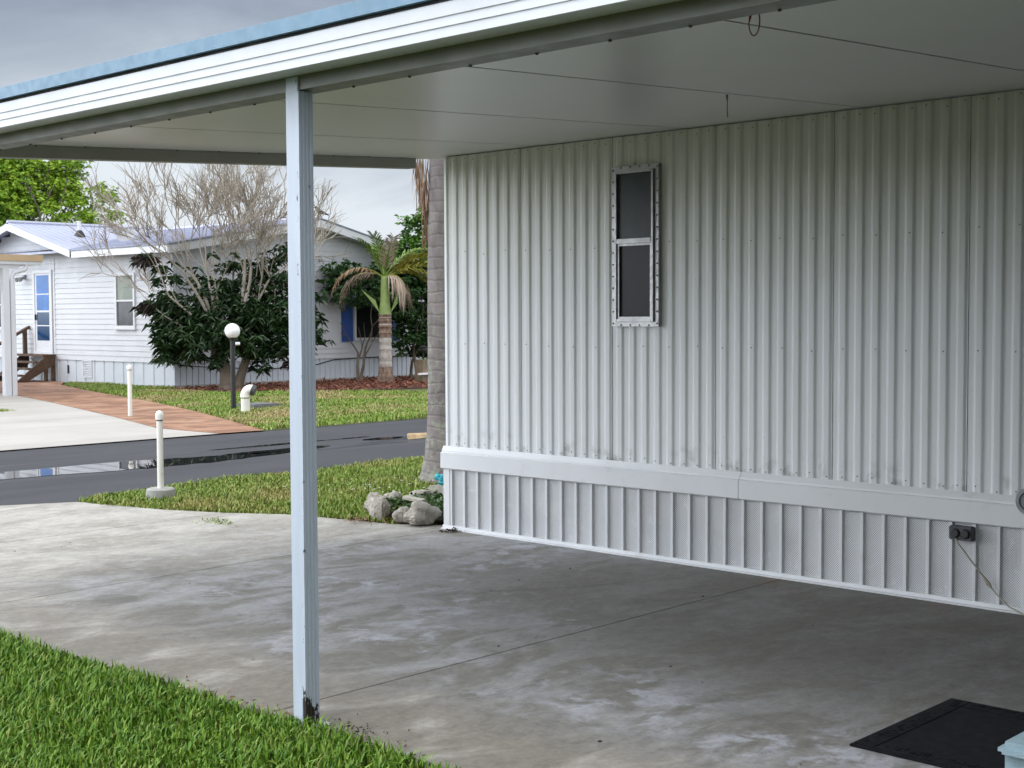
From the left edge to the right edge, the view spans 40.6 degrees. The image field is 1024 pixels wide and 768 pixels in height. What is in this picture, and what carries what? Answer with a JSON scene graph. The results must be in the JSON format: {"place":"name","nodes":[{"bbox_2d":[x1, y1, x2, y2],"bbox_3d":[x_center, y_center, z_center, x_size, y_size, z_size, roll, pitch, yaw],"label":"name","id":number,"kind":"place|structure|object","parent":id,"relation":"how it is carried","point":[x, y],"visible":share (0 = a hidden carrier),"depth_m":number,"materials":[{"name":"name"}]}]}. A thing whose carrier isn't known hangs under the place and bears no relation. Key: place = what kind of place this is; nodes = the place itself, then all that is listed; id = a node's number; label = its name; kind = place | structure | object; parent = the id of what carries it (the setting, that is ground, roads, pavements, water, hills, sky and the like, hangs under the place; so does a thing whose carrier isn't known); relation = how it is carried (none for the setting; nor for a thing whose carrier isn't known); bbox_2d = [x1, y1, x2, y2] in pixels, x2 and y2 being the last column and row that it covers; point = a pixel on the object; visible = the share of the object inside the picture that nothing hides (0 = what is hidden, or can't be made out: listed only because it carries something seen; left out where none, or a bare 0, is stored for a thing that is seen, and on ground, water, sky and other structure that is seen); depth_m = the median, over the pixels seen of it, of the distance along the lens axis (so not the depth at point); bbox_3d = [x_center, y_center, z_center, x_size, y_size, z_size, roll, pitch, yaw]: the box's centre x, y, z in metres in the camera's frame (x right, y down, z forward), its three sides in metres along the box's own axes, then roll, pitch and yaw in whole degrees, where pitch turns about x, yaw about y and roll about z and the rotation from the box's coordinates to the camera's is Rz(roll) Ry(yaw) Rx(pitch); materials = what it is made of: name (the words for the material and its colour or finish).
{"place":"outdoors","nodes":[
{"label":"outdoors","id":0,"kind":"place"},
{"bbox_2d":[0,393,216,450],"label":"neighbour driveway","id":1,"kind":"structure","parent":0,"point":[27,423],"depth_m":19.46,"materials":[{"name":"concrete"}]},
{"bbox_2d":[0,254,42,395],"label":"neighbour carport","id":2,"kind":"object","parent":1,"relation":"on","point":[8,328],"visible":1,"depth_m":27.47,"materials":[{"name":"white metal"}]},
{"bbox_2d":[0,380,262,432],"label":"brick path","id":3,"kind":"structure","parent":0,"point":[144,412],"depth_m":23.49,"materials":[{"name":"red brick"}]},
{"bbox_2d":[0,326,55,382],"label":"wooden steps","id":4,"kind":"structure","parent":3,"relation":"on","point":[45,363],"depth_m":33.46,"materials":[{"name":"brown wood"}]},
{"bbox_2d":[127,365,132,415],"bbox_3d":[-5.972,0.099,21.642,0.084,0.803,0.086,2,4,43],"label":"bollard","id":5,"kind":"object","parent":3,"relation":"on","point":[129,374],"visible":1,"depth_m":21.62,"materials":[{"name":"white plastic"}]},
{"bbox_2d":[0,418,426,505],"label":"road","id":6,"kind":"structure","parent":0,"point":[62,488],"depth_m":15.50,"materials":[{"name":"grey asphalt"}]},
{"bbox_2d":[0,451,289,479],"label":"puddle","id":7,"kind":"object","parent":6,"relation":"on","point":[104,467],"visible":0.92,"depth_m":14.58,"materials":[{"name":"black liquid"}]},
{"bbox_2d":[225,445,329,454],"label":"puddle","id":8,"kind":"object","parent":6,"relation":"on","point":[276,450],"visible":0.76,"depth_m":16.05,"materials":[{"name":"black liquid"}]},
{"bbox_2d":[214,436,367,449],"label":"puddle","id":9,"kind":"object","parent":6,"relation":"on","point":[289,443],"visible":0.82,"depth_m":16.91,"materials":[{"name":"black liquid"}]},
{"bbox_2d":[363,436,402,439],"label":"puddle","id":10,"kind":"object","parent":6,"relation":"on","point":[380,438],"visible":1,"depth_m":17.67,"materials":[{"name":"black liquid"}]},
{"bbox_2d":[407,433,425,438],"bbox_3d":[-1.201,0.655,17.783,0.191,0.064,0.558,2,4,41],"label":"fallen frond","id":11,"kind":"object","parent":6,"relation":"on","point":[415,435],"visible":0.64,"depth_m":17.67,"materials":[{"name":"beige plant"}]},
{"bbox_2d":[0,322,426,451],"bbox_3d":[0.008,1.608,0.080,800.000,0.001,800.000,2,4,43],"label":"ground","id":12,"kind":"structure","parent":0,"point":[132,440],"depth_m":18.18,"materials":[{"name":"grey concrete"}]},
{"bbox_2d":[0,159,127,226],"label":"broad tree","id":13,"kind":"object","parent":12,"relation":"on","point":[59,188],"visible":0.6,"depth_m":45.23,"materials":[{"name":"green plant"}]},
{"bbox_2d":[0,215,421,387],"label":"house","id":14,"kind":"structure","parent":12,"relation":"on","point":[88,329],"depth_m":32.96,"materials":[{"name":"white wood"}]},
{"bbox_2d":[32,270,53,353],"bbox_3d":[-11.489,-1.757,33.929,0.920,2.060,0.080,2,4,43],"label":"door","id":15,"kind":"structure","parent":14,"relation":"in","point":[42,280],"depth_m":33.92,"materials":[{"name":"white glass"}]},
{"bbox_2d":[116,227,133,240],"bbox_3d":[-9.328,-3.586,33.365,0.422,0.383,0.352,2,4,43],"label":"satellite dish","id":16,"kind":"object","parent":14,"relation":"on","point":[120,238],"visible":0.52,"depth_m":33.39,"materials":[{"name":"grey plastic"}]},
{"bbox_2d":[114,273,136,329],"bbox_3d":[-8.759,-1.872,31.351,0.880,1.280,0.065,2,4,43],"label":"window","id":17,"kind":"structure","parent":14,"relation":"in","point":[125,298],"depth_m":31.37,"materials":[{"name":"white glass"}]},
{"bbox_2d":[353,285,378,339],"bbox_3d":[-3.474,-1.761,34.147,0.050,1.350,1.110,2,4,43],"label":"window","id":18,"kind":"structure","parent":14,"relation":"in","point":[361,315],"depth_m":34.01,"materials":[{"name":"black glass"}]},
{"bbox_2d":[0,0,429,301],"label":"sky","id":19,"kind":"structure","parent":0,"point":[39,38],"materials":[{"name":"white"}]},
{"bbox_2d":[0,626,462,767],"bbox_3d":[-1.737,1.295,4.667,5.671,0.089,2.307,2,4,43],"label":"lawn grass","id":20,"kind":"structure","parent":0,"point":[38,681],"depth_m":5.17,"materials":[{"name":"green plant"}]},
{"bbox_2d":[64,381,427,430],"bbox_3d":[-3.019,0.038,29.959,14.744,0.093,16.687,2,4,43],"label":"grass","id":21,"kind":"structure","parent":0,"point":[338,407],"depth_m":24.34,"materials":[{"name":"green plant"}]},
{"bbox_2d":[59,162,351,390],"bbox_3d":[-6.391,-2.649,28.454,6.159,5.883,4.745,0,3,7],"label":"bare topped tree","id":22,"kind":"object","parent":21,"relation":"on","point":[183,331],"visible":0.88,"depth_m":28.86,"materials":[{"name":"dark green leaf"},{"name":"grey bark"},{"name":"brown bark"}]},
{"bbox_2d":[225,323,239,409],"bbox_3d":[-4.594,-0.256,22.799,0.254,1.485,0.254,2,4,43],"label":"lamp post","id":23,"kind":"object","parent":21,"relation":"on","point":[232,331],"visible":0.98,"depth_m":22.76,"materials":[{"name":"black metal"}]},
{"bbox_2d":[240,385,256,411],"bbox_3d":[-4.266,0.246,22.430,0.283,0.476,0.179,0,3,-1],"label":"vent pipe","id":24,"kind":"object","parent":21,"relation":"on","point":[247,390],"visible":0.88,"depth_m":22.36,"materials":[{"name":"white plastic"}]},
{"bbox_2d":[236,402,282,407],"bbox_3d":[-4.341,0.370,23.723,0.600,0.080,0.600,2,4,43],"label":"utility lid","id":25,"kind":"object","parent":21,"relation":"on","point":[258,404],"visible":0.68,"depth_m":23.61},
{"bbox_2d":[161,373,427,391],"bbox_3d":[-3.323,0.020,31.205,4.390,0.001,8.200,2,4,43],"label":"mulch bed","id":26,"kind":"object","parent":21,"relation":"on","point":[378,388],"visible":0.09,"depth_m":29.96,"materials":[{"name":"brown wood"}]},
{"bbox_2d":[315,258,380,380],"bbox_3d":[-3.857,-1.505,33.008,1.731,2.957,1.429,-1,3,-13],"label":"shrub","id":27,"kind":"object","parent":26,"relation":"on","point":[334,275],"visible":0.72,"depth_m":32.75,"materials":[{"name":"green plant"}]},
{"bbox_2d":[331,230,427,382],"bbox_3d":[-2.832,-1.761,32.176,2.642,3.540,1.681,0,3,14],"label":"young palm","id":28,"kind":"object","parent":26,"relation":"on","point":[385,372],"visible":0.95,"depth_m":31.95,"materials":[{"name":"green plant"}]},
{"bbox_2d":[359,206,428,377],"bbox_3d":[-2.508,-2.218,33.747,2.520,4.277,1.803,-1,3,-23],"label":"shrub","id":29,"kind":"object","parent":26,"relation":"on","point":[415,336],"visible":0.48,"depth_m":33.49,"materials":[{"name":"green plant"}]},
{"bbox_2d":[415,345,427,381],"bbox_3d":[-2.087,-0.468,32.379,0.330,0.870,0.520,2,4,43],"label":"garden post","id":30,"kind":"object","parent":26,"relation":"on","point":[421,369],"visible":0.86,"depth_m":32.32,"materials":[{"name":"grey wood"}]},
{"bbox_2d":[77,455,443,524],"bbox_3d":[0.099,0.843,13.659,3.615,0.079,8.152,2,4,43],"label":"verge grass","id":31,"kind":"structure","parent":0,"point":[254,491],"depth_m":12.10,"materials":[{"name":"green plant"}]},
{"bbox_2d":[146,410,175,500],"bbox_3d":[-3.013,0.621,11.862,0.250,0.788,0.250,2,4,43],"label":"bollard","id":32,"kind":"object","parent":31,"relation":"on","point":[160,490],"visible":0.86,"depth_m":11.83,"materials":[{"name":"white plastic"}]},
{"bbox_2d":[412,159,445,483],"bbox_3d":[-0.248,-0.965,12.921,2.446,3.803,2.472,2,4,43],"label":"palm tree","id":33,"kind":"object","parent":31,"relation":"on","point":[431,197],"visible":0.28,"depth_m":12.78,"materials":[{"name":"grey plant"}]},
{"bbox_2d":[387,509,443,519],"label":"flower bed soil","id":34,"kind":"structure","parent":0,"point":[441,518],"depth_m":10.44,"materials":[{"name":"soil"}]},
{"bbox_2d":[364,492,380,510],"bbox_3d":[-1.062,0.904,10.708,0.170,0.151,0.192,2,4,43],"label":"rock","id":35,"kind":"object","parent":34,"relation":"on","point":[373,494],"visible":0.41,"depth_m":10.65,"materials":[{"name":"grey stone"}]},
{"bbox_2d":[368,495,389,520],"bbox_3d":[-1.007,0.931,10.500,0.162,0.199,0.214,-1,3,-18],"label":"rock","id":36,"kind":"object","parent":34,"relation":"on","point":[379,507],"visible":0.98,"depth_m":10.43,"materials":[{"name":"grey stone"}]},
{"bbox_2d":[383,491,402,504],"bbox_3d":[-0.931,0.897,10.869,0.144,0.115,0.171,2,4,43],"label":"rock","id":37,"kind":"object","parent":34,"relation":"on","point":[394,494],"visible":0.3,"depth_m":10.83,"materials":[{"name":"grey stone"}]},
{"bbox_2d":[392,506,409,522],"bbox_3d":[-0.824,0.974,10.353,0.142,0.120,0.125,0,3,-4],"label":"rock","id":38,"kind":"object","parent":34,"relation":"on","point":[398,515],"visible":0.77,"depth_m":10.31,"materials":[{"name":"grey stone"}]},
{"bbox_2d":[409,490,418,495],"bbox_3d":[-0.741,0.894,10.965,0.153,0.103,0.205,2,4,43],"label":"rock","id":39,"kind":"object","parent":34,"relation":"on","point":[413,492],"visible":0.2,"depth_m":10.93,"materials":[{"name":"grey stone"}]},
{"bbox_2d":[386,490,443,517],"bbox_3d":[-0.488,0.908,10.784,0.678,0.155,1.049,2,4,43],"label":"ground cover","id":40,"kind":"object","parent":34,"relation":"on","point":[439,500],"visible":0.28,"depth_m":10.60,"materials":[{"name":"green plant"}]},
{"bbox_2d":[402,495,425,501],"bbox_3d":[-0.744,0.868,10.456,0.041,0.033,0.252,-3,4,-40],"label":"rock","id":41,"kind":"object","parent":40,"relation":"on","point":[409,498],"visible":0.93,"depth_m":10.45,"materials":[{"name":"grey stone"}]},
{"bbox_2d":[404,500,441,524],"bbox_3d":[-0.670,0.947,10.246,0.199,0.173,0.281,2,4,43],"label":"rock","id":42,"kind":"object","parent":34,"relation":"on","point":[421,513],"visible":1,"depth_m":10.19,"materials":[{"name":"grey stone"}]},
{"bbox_2d":[416,484,443,504],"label":"rock","id":43,"kind":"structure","parent":34,"relation":"on","point":[438,488],"depth_m":10.93,"materials":[{"name":"grey stone"}]},
{"bbox_2d":[434,473,443,484],"bbox_3d":[-0.522,0.757,11.029,0.191,0.100,0.180,-1,3,-14],"label":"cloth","id":44,"kind":"object","parent":43,"relation":"on","point":[438,476],"visible":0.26,"depth_m":10.95,"materials":[{"name":"teal fabric"}]},
{"bbox_2d":[61,542,813,764],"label":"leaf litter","id":45,"kind":"object","parent":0,"point":[499,645],"visible":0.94,"depth_m":6.65,"materials":[{"name":"brown plant"}]},
{"bbox_2d":[0,502,1023,767],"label":"driveway","id":46,"kind":"structure","parent":0,"point":[418,624],"depth_m":6.65,"materials":[{"name":"concrete"}]},
{"bbox_2d":[192,516,236,525],"bbox_3d":[-2.200,1.025,10.392,0.446,0.044,0.306,2,4,43],"label":"weed","id":47,"kind":"object","parent":46,"relation":"on","point":[218,518],"visible":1,"depth_m":10.42,"materials":[{"name":"green plant"}]},
{"bbox_2d":[130,667,460,767],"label":"leaf litter","id":48,"kind":"object","parent":46,"relation":"on","point":[261,705],"visible":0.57,"depth_m":5.54,"materials":[{"name":"brown plant"}]},
{"bbox_2d":[316,713,409,743],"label":"leaf litter","id":49,"kind":"object","parent":46,"relation":"on","point":[348,726],"visible":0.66,"depth_m":5.17,"materials":[{"name":"brown plant"}]},
{"bbox_2d":[340,515,385,525],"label":"leaf litter","id":50,"kind":"object","parent":46,"relation":"on","point":[356,519],"visible":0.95,"depth_m":10.44,"materials":[{"name":"brown plant"}]},
{"bbox_2d":[439,527,461,532],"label":"leaf litter","id":51,"kind":"object","parent":46,"relation":"on","point":[452,530],"visible":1,"depth_m":9.90,"materials":[{"name":"brown plant"}]},
{"bbox_2d":[0,0,1023,726],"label":"carport","id":52,"kind":"object","parent":46,"relation":"on","point":[392,84],"visible":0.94,"depth_m":5.50,"materials":[{"name":"white metal"}]},
{"bbox_2d":[748,14,759,35],"bbox_3d":[0.764,-1.144,4.369,0.044,0.093,0.004,2,4,43],"label":"wire loop","id":53,"kind":"object","parent":52,"relation":"hanging from","point":[749,25],"visible":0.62,"depth_m":4.38,"materials":[{"name":"grey metal"}]},
{"bbox_2d":[440,89,1023,614],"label":"mobile home","id":54,"kind":"object","parent":46,"relation":"on","point":[788,347],"visible":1,"depth_m":8.20,"materials":[{"name":"white metal"}]},
{"bbox_2d":[612,163,661,326],"bbox_3d":[0.785,-0.873,8.775,0.372,1.017,0.056,2,4,43],"label":"window","id":55,"kind":"structure","parent":54,"relation":"in","point":[636,189],"depth_m":8.76,"materials":[{"name":"metal"}]},
{"bbox_2d":[955,538,1023,614],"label":"extension cord","id":56,"kind":"object","parent":54,"relation":"hanging from","point":[987,582],"visible":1,"depth_m":7.23,"materials":[{"name":"rubber"}]},
{"bbox_2d":[849,698,1023,767],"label":"doormat","id":57,"kind":"object","parent":46,"relation":"on","point":[953,733],"visible":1,"depth_m":5.04,"materials":[{"name":"rubber"}]},
{"bbox_2d":[998,732,1023,767],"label":"porch step","id":58,"kind":"object","parent":46,"relation":"on","point":[1011,749],"visible":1,"depth_m":4.03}
]}

